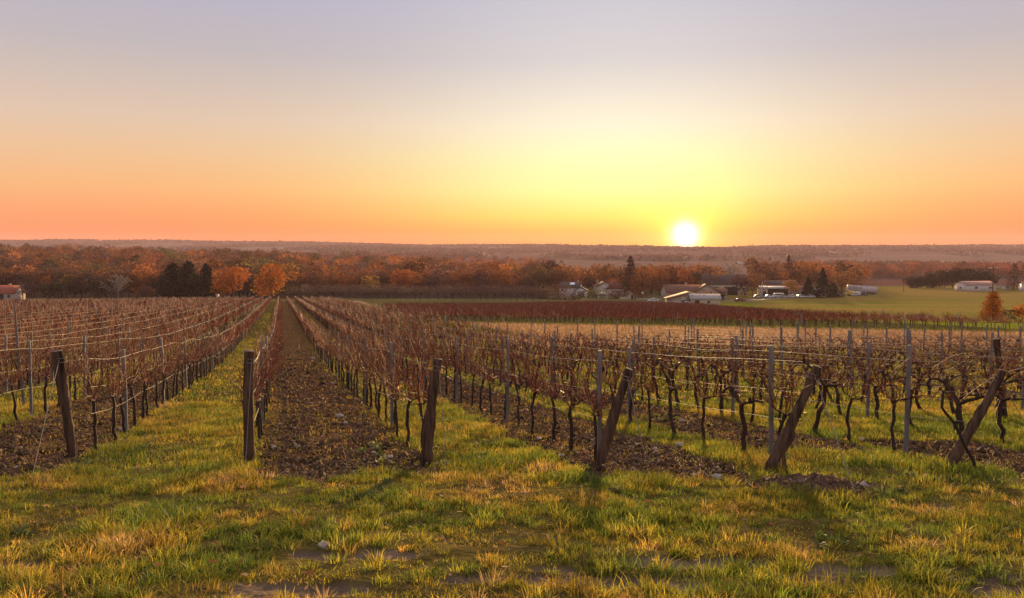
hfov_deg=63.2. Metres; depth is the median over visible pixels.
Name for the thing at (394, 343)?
grapevine
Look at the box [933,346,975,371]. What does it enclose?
grapevine
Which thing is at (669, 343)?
trellis post
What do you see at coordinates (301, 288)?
orchard tree
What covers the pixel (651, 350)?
grapevine
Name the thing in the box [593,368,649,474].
end post
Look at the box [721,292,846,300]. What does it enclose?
farm track
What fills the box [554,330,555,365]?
trellis post
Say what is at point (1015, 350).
grapevine
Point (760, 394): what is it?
grapevine
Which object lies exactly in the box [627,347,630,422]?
trellis post
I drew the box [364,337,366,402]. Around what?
trellis post
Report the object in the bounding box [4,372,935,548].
weeds
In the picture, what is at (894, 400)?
grapevine
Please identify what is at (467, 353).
trellis post
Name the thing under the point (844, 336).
trellis wire
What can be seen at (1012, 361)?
grapevine
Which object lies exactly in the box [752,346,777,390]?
grapevine
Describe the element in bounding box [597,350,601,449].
trellis post
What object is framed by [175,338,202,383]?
grapevine
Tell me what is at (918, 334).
trellis wire
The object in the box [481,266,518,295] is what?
autumn tree
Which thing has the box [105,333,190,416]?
grapevine
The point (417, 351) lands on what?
grapevine
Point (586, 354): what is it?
grapevine
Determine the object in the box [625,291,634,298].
hut
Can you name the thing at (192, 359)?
grapevine
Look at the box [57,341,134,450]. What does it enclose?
grapevine
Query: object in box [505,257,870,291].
farm woods
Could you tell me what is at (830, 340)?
trellis post
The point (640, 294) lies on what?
bush
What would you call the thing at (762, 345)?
trellis wire
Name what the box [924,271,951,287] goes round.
dark tree
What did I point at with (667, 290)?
stone farmhouse
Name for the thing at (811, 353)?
trellis wire
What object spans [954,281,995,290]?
white bungalow
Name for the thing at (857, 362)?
grapevine
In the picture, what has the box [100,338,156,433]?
grapevine
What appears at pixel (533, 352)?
grapevine
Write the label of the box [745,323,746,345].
trellis post
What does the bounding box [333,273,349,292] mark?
autumn tree
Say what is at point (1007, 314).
bush
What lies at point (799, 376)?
trellis wire
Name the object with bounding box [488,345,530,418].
grapevine
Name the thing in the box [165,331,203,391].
grapevine
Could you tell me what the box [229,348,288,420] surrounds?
grapevine
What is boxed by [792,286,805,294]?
pink cottage
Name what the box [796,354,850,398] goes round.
grapevine
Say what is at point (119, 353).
trellis post
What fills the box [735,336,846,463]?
grapevine
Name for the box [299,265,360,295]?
autumn tree
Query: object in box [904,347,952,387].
grapevine
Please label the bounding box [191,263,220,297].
conifer
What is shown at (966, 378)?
grapevine
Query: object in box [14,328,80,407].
grapevine
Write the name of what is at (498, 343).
grapevine
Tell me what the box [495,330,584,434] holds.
grapevine
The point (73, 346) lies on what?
grapevine
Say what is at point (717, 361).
grapevine
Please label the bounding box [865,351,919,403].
grapevine
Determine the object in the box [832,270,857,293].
autumn tree
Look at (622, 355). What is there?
grapevine
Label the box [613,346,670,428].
grapevine
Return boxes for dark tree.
[902,277,919,287]
[917,276,933,286]
[923,273,939,287]
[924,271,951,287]
[935,269,955,287]
[947,268,966,287]
[954,268,966,281]
[964,268,977,280]
[970,269,991,280]
[972,271,992,280]
[977,269,999,283]
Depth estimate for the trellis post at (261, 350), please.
16.08 m
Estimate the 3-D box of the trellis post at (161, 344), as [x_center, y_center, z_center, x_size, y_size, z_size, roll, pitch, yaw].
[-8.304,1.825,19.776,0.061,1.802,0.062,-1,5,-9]
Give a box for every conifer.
[146,263,197,298]
[168,260,205,297]
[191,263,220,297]
[797,276,816,295]
[812,267,834,297]
[828,283,840,297]
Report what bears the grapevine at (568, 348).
on the ground at (894, 295)
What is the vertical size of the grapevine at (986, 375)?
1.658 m
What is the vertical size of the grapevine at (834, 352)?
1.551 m
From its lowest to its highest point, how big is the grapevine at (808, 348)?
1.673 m
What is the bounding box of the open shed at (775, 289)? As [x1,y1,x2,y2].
[768,286,788,295]
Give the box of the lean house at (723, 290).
[714,288,727,298]
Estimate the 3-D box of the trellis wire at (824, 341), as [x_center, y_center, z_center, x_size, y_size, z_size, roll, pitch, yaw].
[7.901,1.334,31.385,0.033,2.504,32.391,-1,4,-16]
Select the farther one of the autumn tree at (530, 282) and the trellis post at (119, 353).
the autumn tree at (530, 282)
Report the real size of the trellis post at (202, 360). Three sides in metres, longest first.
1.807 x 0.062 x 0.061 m
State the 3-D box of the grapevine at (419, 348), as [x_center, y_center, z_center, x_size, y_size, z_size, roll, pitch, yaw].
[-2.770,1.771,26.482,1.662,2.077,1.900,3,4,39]
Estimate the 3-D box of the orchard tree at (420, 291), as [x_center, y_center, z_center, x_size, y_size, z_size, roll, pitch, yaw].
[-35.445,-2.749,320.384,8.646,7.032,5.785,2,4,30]
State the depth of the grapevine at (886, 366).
23.03 m
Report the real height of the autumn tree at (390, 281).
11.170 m
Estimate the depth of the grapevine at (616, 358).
29.18 m
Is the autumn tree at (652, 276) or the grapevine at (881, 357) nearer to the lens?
the grapevine at (881, 357)
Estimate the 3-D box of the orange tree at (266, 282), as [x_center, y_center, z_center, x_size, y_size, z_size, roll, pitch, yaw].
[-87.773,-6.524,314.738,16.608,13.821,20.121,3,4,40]
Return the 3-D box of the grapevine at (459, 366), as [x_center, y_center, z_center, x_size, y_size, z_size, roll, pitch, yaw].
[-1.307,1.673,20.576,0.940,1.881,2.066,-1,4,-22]
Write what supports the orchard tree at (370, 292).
on the ground at (894, 295)
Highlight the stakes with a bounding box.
[0,296,975,328]
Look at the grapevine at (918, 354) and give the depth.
31.18 m
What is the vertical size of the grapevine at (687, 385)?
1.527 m
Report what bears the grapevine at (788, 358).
on the ground at (894, 295)
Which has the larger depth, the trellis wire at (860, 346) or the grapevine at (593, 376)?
the trellis wire at (860, 346)
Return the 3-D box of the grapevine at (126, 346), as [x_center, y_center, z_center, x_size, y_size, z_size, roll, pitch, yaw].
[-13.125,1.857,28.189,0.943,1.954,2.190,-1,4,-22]
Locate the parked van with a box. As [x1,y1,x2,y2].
[772,293,783,297]
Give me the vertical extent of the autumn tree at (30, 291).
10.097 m
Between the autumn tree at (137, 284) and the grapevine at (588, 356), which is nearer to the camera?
the grapevine at (588, 356)
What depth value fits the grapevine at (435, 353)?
23.63 m
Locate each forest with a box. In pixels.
[0,238,1023,265]
[0,243,573,291]
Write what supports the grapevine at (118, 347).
on the ground at (894, 295)
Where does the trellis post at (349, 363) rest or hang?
on the ground at (894, 295)
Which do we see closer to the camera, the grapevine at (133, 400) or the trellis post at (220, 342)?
the grapevine at (133, 400)
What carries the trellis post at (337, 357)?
on the ground at (894, 295)
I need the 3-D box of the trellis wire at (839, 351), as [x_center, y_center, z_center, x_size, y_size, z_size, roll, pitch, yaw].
[9.991,1.748,32.613,0.029,2.309,29.896,-1,4,-16]
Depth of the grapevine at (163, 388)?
19.70 m
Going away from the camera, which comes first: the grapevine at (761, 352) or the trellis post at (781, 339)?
the trellis post at (781, 339)
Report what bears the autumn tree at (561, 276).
on the ground at (894, 295)
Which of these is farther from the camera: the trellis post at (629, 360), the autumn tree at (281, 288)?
the autumn tree at (281, 288)
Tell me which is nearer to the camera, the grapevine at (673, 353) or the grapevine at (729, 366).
the grapevine at (729, 366)
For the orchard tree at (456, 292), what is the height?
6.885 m
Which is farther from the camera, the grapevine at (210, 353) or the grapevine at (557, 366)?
the grapevine at (210, 353)
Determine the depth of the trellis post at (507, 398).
16.46 m
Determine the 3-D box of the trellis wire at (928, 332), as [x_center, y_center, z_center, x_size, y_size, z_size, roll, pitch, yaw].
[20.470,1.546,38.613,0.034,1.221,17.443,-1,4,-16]
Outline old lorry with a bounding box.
[847,291,860,295]
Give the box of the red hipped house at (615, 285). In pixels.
[606,280,624,295]
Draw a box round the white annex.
[574,286,587,296]
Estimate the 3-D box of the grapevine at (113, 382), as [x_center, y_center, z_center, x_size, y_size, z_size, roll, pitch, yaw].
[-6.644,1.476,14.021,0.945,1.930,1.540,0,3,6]
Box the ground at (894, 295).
[0,241,1023,597]
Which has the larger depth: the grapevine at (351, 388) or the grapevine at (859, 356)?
the grapevine at (859, 356)
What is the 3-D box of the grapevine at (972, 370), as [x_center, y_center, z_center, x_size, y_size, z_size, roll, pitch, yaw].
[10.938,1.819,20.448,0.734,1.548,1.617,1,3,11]
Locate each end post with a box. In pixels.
[14,305,24,404]
[32,350,76,473]
[242,350,256,463]
[420,358,446,469]
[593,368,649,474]
[764,365,854,491]
[946,369,1023,468]
[993,338,1007,418]
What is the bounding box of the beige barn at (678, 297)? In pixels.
[663,291,694,302]
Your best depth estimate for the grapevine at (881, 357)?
26.34 m
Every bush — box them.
[36,281,64,298]
[89,278,106,298]
[132,285,154,297]
[191,289,220,297]
[520,288,554,298]
[538,284,578,299]
[571,291,586,299]
[586,288,602,298]
[607,290,625,298]
[625,290,649,298]
[996,309,1019,318]
[1010,304,1023,317]
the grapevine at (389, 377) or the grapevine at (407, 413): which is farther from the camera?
the grapevine at (389, 377)
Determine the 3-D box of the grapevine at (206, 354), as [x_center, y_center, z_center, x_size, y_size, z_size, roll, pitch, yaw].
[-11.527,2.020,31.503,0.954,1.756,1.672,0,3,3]
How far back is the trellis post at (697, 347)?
28.22 m
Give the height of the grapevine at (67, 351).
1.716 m
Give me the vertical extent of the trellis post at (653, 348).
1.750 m
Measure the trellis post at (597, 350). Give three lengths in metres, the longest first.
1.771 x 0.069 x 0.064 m
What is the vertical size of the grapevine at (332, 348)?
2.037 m
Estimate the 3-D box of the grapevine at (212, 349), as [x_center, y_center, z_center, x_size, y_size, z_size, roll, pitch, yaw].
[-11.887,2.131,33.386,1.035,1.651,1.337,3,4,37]
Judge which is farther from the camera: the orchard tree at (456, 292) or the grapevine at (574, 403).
the orchard tree at (456, 292)
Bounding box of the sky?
[0,0,1023,246]
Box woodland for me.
[10,246,1023,277]
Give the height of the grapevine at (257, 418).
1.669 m
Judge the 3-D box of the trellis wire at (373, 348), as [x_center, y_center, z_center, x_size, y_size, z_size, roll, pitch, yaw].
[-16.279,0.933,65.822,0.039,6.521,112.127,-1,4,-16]
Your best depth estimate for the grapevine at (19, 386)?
24.24 m
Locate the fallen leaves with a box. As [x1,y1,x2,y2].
[4,401,1023,597]
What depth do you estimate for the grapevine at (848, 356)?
28.05 m
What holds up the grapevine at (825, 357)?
on the ground at (894, 295)
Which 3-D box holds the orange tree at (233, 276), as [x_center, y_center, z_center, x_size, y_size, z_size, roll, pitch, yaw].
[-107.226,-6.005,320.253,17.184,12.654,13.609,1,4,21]
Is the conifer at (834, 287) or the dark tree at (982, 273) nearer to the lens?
the conifer at (834, 287)
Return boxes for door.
[724,287,737,294]
[776,290,786,294]
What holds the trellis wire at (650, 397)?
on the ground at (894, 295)
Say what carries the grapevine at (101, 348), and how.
on the ground at (894, 295)
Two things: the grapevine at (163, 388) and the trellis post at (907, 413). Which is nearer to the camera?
the trellis post at (907, 413)
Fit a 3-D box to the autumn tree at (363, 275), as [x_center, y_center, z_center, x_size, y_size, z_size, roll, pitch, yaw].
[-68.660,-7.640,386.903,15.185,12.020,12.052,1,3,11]
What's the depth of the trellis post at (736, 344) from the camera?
21.40 m
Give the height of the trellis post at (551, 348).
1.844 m
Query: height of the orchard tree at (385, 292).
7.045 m
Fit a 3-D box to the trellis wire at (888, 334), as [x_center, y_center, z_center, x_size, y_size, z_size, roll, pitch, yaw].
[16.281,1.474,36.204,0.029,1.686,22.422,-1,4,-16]
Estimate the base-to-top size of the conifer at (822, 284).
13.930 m
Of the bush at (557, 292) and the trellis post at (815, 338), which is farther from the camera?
the bush at (557, 292)
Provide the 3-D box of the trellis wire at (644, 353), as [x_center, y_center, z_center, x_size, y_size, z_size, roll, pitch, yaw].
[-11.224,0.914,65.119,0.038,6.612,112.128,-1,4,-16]
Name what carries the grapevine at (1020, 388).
on the ground at (894, 295)
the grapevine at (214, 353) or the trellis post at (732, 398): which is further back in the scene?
the grapevine at (214, 353)
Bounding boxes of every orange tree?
[209,267,250,297]
[250,263,298,296]
[977,291,1009,319]
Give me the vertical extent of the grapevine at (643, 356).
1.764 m
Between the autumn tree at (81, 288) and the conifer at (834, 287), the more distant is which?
the conifer at (834, 287)
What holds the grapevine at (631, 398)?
on the ground at (894, 295)
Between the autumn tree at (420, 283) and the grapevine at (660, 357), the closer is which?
the grapevine at (660, 357)
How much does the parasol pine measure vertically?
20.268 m
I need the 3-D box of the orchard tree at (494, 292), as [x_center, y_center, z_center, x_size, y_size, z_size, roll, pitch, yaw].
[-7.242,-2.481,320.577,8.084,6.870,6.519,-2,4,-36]
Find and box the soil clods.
[0,340,1023,507]
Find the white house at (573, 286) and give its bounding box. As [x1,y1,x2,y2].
[559,280,582,295]
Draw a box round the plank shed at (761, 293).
[757,286,768,295]
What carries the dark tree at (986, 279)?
on the ground at (894, 295)
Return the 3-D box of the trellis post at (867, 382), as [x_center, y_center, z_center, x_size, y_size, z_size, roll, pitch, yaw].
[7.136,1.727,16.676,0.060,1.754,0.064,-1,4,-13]
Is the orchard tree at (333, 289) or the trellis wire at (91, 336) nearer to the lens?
the trellis wire at (91, 336)
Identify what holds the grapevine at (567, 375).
on the ground at (894, 295)
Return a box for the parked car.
[734,298,746,301]
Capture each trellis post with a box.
[5,335,7,393]
[27,340,32,416]
[49,333,53,380]
[83,336,85,395]
[118,336,119,379]
[121,349,127,431]
[160,338,164,404]
[183,337,186,388]
[201,333,202,377]
[219,329,220,361]
[259,340,263,423]
[265,336,267,388]
[337,331,338,376]
[347,336,350,387]
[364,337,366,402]
[389,342,393,425]
[423,336,425,383]
[455,337,458,399]
[467,334,468,375]
[501,336,504,384]
[506,339,509,421]
[550,337,552,394]
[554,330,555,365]
[570,333,571,368]
[596,334,597,374]
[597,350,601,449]
[616,322,617,349]
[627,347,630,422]
[632,338,635,397]
[637,324,639,363]
[653,336,654,384]
[669,329,670,357]
[684,324,685,354]
[697,328,698,379]
[731,337,734,417]
[735,335,737,392]
[742,330,744,377]
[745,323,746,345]
[752,325,753,362]
[768,345,773,454]
[780,326,782,390]
[815,327,816,353]
[829,325,830,369]
[846,330,849,379]
[849,330,852,389]
[865,342,870,417]
[885,327,887,364]
[903,345,911,453]
[906,327,909,353]
[940,333,943,379]
[948,324,950,357]
[960,324,962,366]
[989,332,993,386]
[1018,326,1021,361]
[1021,350,1023,410]
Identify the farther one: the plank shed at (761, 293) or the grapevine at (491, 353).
the plank shed at (761, 293)
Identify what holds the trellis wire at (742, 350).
attached to the trellis post at (634, 375)
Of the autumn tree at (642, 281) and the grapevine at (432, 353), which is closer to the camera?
the grapevine at (432, 353)
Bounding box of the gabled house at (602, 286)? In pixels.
[593,280,609,295]
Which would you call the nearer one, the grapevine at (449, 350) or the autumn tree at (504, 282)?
the grapevine at (449, 350)
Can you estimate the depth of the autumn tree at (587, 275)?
399.52 m
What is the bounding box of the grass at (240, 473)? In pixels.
[0,313,1023,597]
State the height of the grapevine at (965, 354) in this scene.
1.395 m
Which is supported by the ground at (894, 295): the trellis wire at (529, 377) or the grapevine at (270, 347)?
the grapevine at (270, 347)
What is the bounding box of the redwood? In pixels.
[1004,263,1022,289]
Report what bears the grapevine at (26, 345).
on the ground at (894, 295)
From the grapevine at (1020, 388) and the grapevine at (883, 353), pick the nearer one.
the grapevine at (1020, 388)
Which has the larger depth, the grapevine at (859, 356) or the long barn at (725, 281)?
the long barn at (725, 281)
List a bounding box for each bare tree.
[8,278,36,298]
[100,274,131,297]
[709,261,747,273]
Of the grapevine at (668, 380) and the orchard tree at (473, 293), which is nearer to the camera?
the grapevine at (668, 380)
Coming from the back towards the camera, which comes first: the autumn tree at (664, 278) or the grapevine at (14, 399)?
the autumn tree at (664, 278)
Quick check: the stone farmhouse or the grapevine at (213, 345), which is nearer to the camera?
the grapevine at (213, 345)
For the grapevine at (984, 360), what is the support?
on the ground at (894, 295)
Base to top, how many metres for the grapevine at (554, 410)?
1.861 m
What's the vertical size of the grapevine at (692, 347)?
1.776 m
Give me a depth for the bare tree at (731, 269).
401.45 m
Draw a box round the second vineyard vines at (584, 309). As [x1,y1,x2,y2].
[381,300,1023,329]
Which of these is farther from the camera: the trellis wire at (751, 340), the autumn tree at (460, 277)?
the autumn tree at (460, 277)
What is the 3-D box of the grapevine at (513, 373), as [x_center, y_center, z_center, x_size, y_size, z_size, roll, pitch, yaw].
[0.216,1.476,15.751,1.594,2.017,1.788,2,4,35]
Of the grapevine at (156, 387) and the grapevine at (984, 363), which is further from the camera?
the grapevine at (984, 363)
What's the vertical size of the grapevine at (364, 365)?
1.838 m
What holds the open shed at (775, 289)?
on the ground at (894, 295)
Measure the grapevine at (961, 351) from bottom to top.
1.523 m
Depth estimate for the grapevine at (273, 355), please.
21.27 m
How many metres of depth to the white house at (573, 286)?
369.23 m
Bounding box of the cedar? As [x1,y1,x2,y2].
[618,255,640,292]
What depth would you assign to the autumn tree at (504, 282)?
388.64 m
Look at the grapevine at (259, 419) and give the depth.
13.39 m
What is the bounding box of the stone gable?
[694,284,718,293]
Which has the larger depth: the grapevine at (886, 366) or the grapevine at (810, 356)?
the grapevine at (810, 356)
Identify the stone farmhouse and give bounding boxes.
[659,282,701,299]
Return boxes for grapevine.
[0,335,37,390]
[0,336,16,367]
[0,338,24,372]
[0,341,39,420]
[0,343,53,395]
[3,330,21,370]
[4,326,71,411]
[5,340,50,413]
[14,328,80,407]
[14,342,60,388]
[21,331,34,370]
[26,335,44,370]
[28,337,52,384]
[31,326,60,377]
[34,330,55,368]
[49,331,72,355]
[57,335,86,376]
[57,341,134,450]
[58,344,96,394]
[61,336,104,399]
[62,330,81,368]
[65,329,99,395]
[69,333,91,372]
[76,328,101,392]
[80,334,118,389]
[83,327,141,375]
[89,331,151,441]
[90,331,117,386]
[90,334,108,366]
[100,325,175,427]
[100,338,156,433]
[103,333,130,378]
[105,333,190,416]
[110,325,136,370]
[121,342,171,418]
[122,331,147,370]
[127,329,166,370]
[127,335,147,374]
[131,326,159,364]
[132,331,151,371]
[136,331,175,403]
[137,332,154,359]
[141,339,181,407]
[147,341,190,401]
[154,332,187,397]
[162,331,194,395]
[163,327,215,385]
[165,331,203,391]
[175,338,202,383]
[175,340,211,382]
[178,334,207,388]
[185,331,215,377]
[196,328,222,376]
[197,334,221,375]
[200,332,303,442]
[200,333,220,366]
[201,332,220,372]
[201,336,221,370]
[209,332,223,368]
[212,348,271,417]
[217,318,296,418]
[224,344,286,436]
[228,339,299,428]
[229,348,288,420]
[240,342,288,403]
[242,336,278,401]
[248,326,279,379]
[251,339,289,411]
[255,327,284,378]
[256,335,286,393]
[258,332,283,359]
[311,322,353,372]
[316,333,333,367]
[321,334,350,374]
[322,328,333,372]
[322,330,336,370]
[322,333,353,353]
[322,334,345,379]
[325,340,359,388]
[327,333,360,381]
[329,334,363,385]
[331,336,352,383]
[332,326,404,412]
[336,335,363,391]
[337,328,417,421]
[338,338,379,397]
[340,330,385,403]
[342,334,371,393]
[343,328,429,429]
[348,333,393,407]
[348,334,384,400]
[359,320,462,447]
[360,339,405,417]
[360,352,417,437]
[375,327,390,367]
[377,328,403,367]
[377,338,431,447]
[380,329,404,363]
[384,326,402,368]
[384,326,407,365]
[391,335,416,376]
[393,321,442,373]
[394,330,431,374]
[395,325,414,377]
[402,329,452,387]
[408,325,430,380]
[418,329,471,393]
[424,332,462,395]
[424,335,444,365]
[429,334,483,402]
[432,333,473,398]
[440,335,455,367]
[440,338,454,370]
[446,323,464,372]
[458,338,498,405]
[459,329,475,374]
[460,331,488,375]
[461,346,506,414]
[463,342,505,409]
[465,336,492,378]
[467,332,492,380]
[470,322,547,425]
[473,329,505,381]
[486,330,513,384]
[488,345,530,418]
[494,330,537,388]
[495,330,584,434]
[496,332,516,385]
[503,334,543,391]
[510,329,521,369]
[511,334,537,372]
[522,341,549,395]
[523,336,577,442]
[526,337,538,376]
[533,340,606,451]
[534,329,567,379]
[538,333,564,372]
[538,339,569,399]
[546,340,579,399]
[553,341,588,384]
[556,349,646,458]
[557,332,587,406]
[558,339,585,381]
[571,335,599,387]
[573,337,587,368]
[575,339,622,376]
[582,345,595,373]
[583,339,611,365]
[583,346,624,410]
[586,346,626,406]
[603,343,627,392]
[603,345,634,375]
[606,335,660,396]
[608,337,625,367]
[610,355,668,424]
[612,344,638,367]
[613,338,658,399]
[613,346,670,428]
[628,332,666,378]
[632,348,696,436]
[634,337,648,372]
[635,335,668,382]
[637,332,668,402]
[650,340,669,375]
[656,339,690,405]
[657,346,683,385]
[659,341,681,372]
[662,345,715,410]
[668,339,692,361]
[670,342,701,389]
[674,342,758,442]
[677,346,706,378]
[680,331,711,362]
[691,344,714,370]
[692,343,724,391]
[693,345,712,380]
[700,324,802,421]
[704,340,721,373]
[705,338,742,381]
[709,332,745,413]
[712,346,737,393]
[713,344,754,384]
[714,356,791,451]
[721,345,754,393]
[732,335,764,378]
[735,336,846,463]
[738,341,765,386]
[744,353,784,399]
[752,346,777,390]
[753,351,828,422]
[754,342,775,369]
[762,339,798,372]
[765,347,809,392]
[767,345,813,404]
[772,339,796,362]
[776,346,799,376]
[779,338,810,363]
[783,344,828,396]
[786,337,823,379]
[795,345,819,374]
[796,331,864,434]
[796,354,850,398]
[796,358,862,410]
[797,339,817,369]
[808,348,834,376]
[810,345,866,413]
[810,347,849,387]
[815,335,849,373]
[821,340,846,366]
[822,339,889,440]
[825,351,875,382]
[835,345,861,379]
[838,343,887,402]
[842,333,877,379]
[847,337,871,371]
[848,354,912,419]
[856,332,898,382]
[857,338,964,451]
[861,342,905,376]
[862,353,917,392]
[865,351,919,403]
[874,341,894,369]
[878,338,902,377]
[882,353,964,425]
[887,340,929,395]
[891,340,930,372]
[893,337,913,371]
[895,334,941,363]
[895,350,950,409]
[901,341,938,376]
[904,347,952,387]
[910,334,1023,438]
[912,341,952,396]
[917,340,943,370]
[921,352,968,414]
[922,345,948,371]
[928,337,973,382]
[932,363,1011,432]
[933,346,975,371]
[936,340,984,367]
[943,343,981,398]
[944,340,1023,441]
[946,342,981,382]
[947,338,972,360]
[951,335,982,368]
[953,353,989,389]
[957,347,1008,380]
[966,333,1002,371]
[970,341,1021,376]
[971,336,1009,379]
[971,353,1020,407]
[975,345,1023,418]
[989,341,1022,389]
[1001,334,1022,394]
[1001,336,1022,372]
[1005,338,1023,367]
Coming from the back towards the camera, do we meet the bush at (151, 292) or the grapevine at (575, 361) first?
the bush at (151, 292)
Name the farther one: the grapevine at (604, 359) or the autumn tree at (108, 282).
the autumn tree at (108, 282)
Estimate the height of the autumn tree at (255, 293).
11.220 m
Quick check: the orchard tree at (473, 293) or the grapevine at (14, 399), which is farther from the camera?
the orchard tree at (473, 293)
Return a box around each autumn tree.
[0,267,25,284]
[0,268,20,284]
[9,274,34,297]
[12,265,46,296]
[29,272,56,297]
[33,266,62,296]
[46,270,76,297]
[54,265,80,296]
[57,272,88,297]
[69,271,109,296]
[70,270,90,296]
[77,266,112,293]
[81,272,116,297]
[99,265,144,297]
[103,276,127,296]
[116,273,139,297]
[120,270,154,294]
[132,268,159,292]
[133,274,168,297]
[147,267,177,284]
[222,269,255,297]
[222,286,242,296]
[237,269,256,296]
[239,272,268,297]
[247,275,267,294]
[272,277,289,296]
[277,275,295,297]
[287,269,312,294]
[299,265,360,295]
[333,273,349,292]
[350,271,381,294]
[351,273,364,290]
[360,275,380,295]
[366,271,391,293]
[370,269,395,290]
[383,271,403,290]
[385,268,422,291]
[403,275,419,293]
[413,274,426,288]
[415,271,437,289]
[423,269,455,292]
[433,275,452,288]
[448,269,476,289]
[463,271,480,288]
[471,269,493,288]
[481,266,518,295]
[486,271,523,292]
[503,269,526,288]
[513,276,543,291]
[522,265,553,292]
[550,266,573,289]
[566,268,605,288]
[600,269,623,284]
[628,267,658,291]
[640,265,671,292]
[646,267,670,295]
[665,263,683,284]
[731,274,770,296]
[782,280,799,294]
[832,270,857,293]
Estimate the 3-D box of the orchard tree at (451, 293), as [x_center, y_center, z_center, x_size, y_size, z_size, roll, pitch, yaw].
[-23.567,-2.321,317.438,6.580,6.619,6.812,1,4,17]
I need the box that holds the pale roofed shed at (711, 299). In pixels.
[688,294,721,305]
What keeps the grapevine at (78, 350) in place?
on the ground at (894, 295)
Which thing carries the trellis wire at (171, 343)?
attached to the trellis post
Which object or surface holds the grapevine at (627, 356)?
on the ground at (894, 295)
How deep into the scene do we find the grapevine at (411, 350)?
28.56 m
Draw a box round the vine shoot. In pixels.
[940,390,978,472]
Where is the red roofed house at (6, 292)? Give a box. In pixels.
[0,284,25,299]
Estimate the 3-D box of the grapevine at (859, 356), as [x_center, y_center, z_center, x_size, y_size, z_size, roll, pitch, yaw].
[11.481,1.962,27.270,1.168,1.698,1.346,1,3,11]
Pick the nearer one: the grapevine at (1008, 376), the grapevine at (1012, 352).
the grapevine at (1008, 376)
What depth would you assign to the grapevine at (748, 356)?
25.10 m
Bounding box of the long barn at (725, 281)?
[701,274,746,294]
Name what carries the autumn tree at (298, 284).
on the ground at (894, 295)
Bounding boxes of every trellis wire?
[0,306,224,344]
[1,307,239,350]
[89,312,252,358]
[92,335,238,413]
[313,325,425,362]
[320,310,602,360]
[330,312,799,422]
[334,307,802,361]
[340,313,797,392]
[348,306,964,361]
[359,335,608,391]
[365,309,1022,384]
[365,314,969,392]
[372,320,966,421]
[376,308,1023,358]
[383,306,1023,351]
[399,312,1023,373]
[403,360,604,419]
[419,326,1021,409]
[438,324,1018,393]
[580,328,1015,348]
[586,336,1021,367]
[625,335,1010,358]
[630,328,1013,342]
[661,328,1023,342]
[673,336,1011,356]
[712,336,1015,351]
[724,329,1002,338]
[747,328,1010,337]
[758,336,1015,349]
[790,335,1017,347]
[808,328,999,336]
[842,328,1012,335]
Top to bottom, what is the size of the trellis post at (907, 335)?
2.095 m
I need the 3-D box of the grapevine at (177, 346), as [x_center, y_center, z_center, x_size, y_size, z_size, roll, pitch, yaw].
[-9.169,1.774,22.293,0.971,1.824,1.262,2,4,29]
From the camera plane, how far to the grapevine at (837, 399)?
17.42 m
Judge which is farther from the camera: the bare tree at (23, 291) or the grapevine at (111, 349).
the bare tree at (23, 291)
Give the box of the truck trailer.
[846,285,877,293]
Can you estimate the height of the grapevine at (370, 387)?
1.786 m
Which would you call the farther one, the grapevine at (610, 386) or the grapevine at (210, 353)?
the grapevine at (210, 353)
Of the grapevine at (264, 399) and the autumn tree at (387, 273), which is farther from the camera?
the autumn tree at (387, 273)
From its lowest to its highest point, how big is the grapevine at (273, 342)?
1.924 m
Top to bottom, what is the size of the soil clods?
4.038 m
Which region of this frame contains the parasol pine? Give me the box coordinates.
[780,255,794,279]
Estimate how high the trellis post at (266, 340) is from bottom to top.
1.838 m
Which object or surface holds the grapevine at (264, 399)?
on the ground at (894, 295)
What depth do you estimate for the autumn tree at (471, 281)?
403.80 m
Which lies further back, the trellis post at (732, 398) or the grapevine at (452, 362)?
the grapevine at (452, 362)
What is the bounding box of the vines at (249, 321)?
[0,295,1023,390]
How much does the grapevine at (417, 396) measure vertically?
2.050 m
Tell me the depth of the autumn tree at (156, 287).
350.44 m
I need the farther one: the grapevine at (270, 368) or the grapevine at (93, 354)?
the grapevine at (93, 354)
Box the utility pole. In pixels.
[989,267,997,290]
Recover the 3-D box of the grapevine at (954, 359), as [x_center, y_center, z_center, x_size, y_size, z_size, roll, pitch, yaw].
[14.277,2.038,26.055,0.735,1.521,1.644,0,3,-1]
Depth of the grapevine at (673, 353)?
30.19 m
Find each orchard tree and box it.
[299,284,314,295]
[311,284,326,293]
[326,284,338,295]
[333,284,349,294]
[361,284,375,295]
[370,286,382,294]
[378,284,392,295]
[412,284,431,299]
[445,286,458,295]
[451,286,463,300]
[460,286,474,300]
[466,289,479,300]
[486,285,502,300]
[504,288,519,300]
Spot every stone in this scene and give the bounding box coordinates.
[317,540,328,547]
[712,473,721,478]
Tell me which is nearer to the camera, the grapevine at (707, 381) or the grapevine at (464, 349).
the grapevine at (707, 381)
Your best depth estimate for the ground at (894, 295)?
11.02 m
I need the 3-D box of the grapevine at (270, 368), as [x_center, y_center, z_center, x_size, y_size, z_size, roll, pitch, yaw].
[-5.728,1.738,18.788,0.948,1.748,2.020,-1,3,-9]
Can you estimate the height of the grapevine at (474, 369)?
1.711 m
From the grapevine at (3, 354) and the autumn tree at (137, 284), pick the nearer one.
the grapevine at (3, 354)
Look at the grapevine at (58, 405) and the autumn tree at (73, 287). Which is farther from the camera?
the autumn tree at (73, 287)
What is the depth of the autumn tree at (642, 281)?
372.86 m
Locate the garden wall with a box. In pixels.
[635,298,661,299]
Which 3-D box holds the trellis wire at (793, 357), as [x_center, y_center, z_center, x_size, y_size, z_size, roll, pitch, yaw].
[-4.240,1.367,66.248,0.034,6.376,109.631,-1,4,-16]

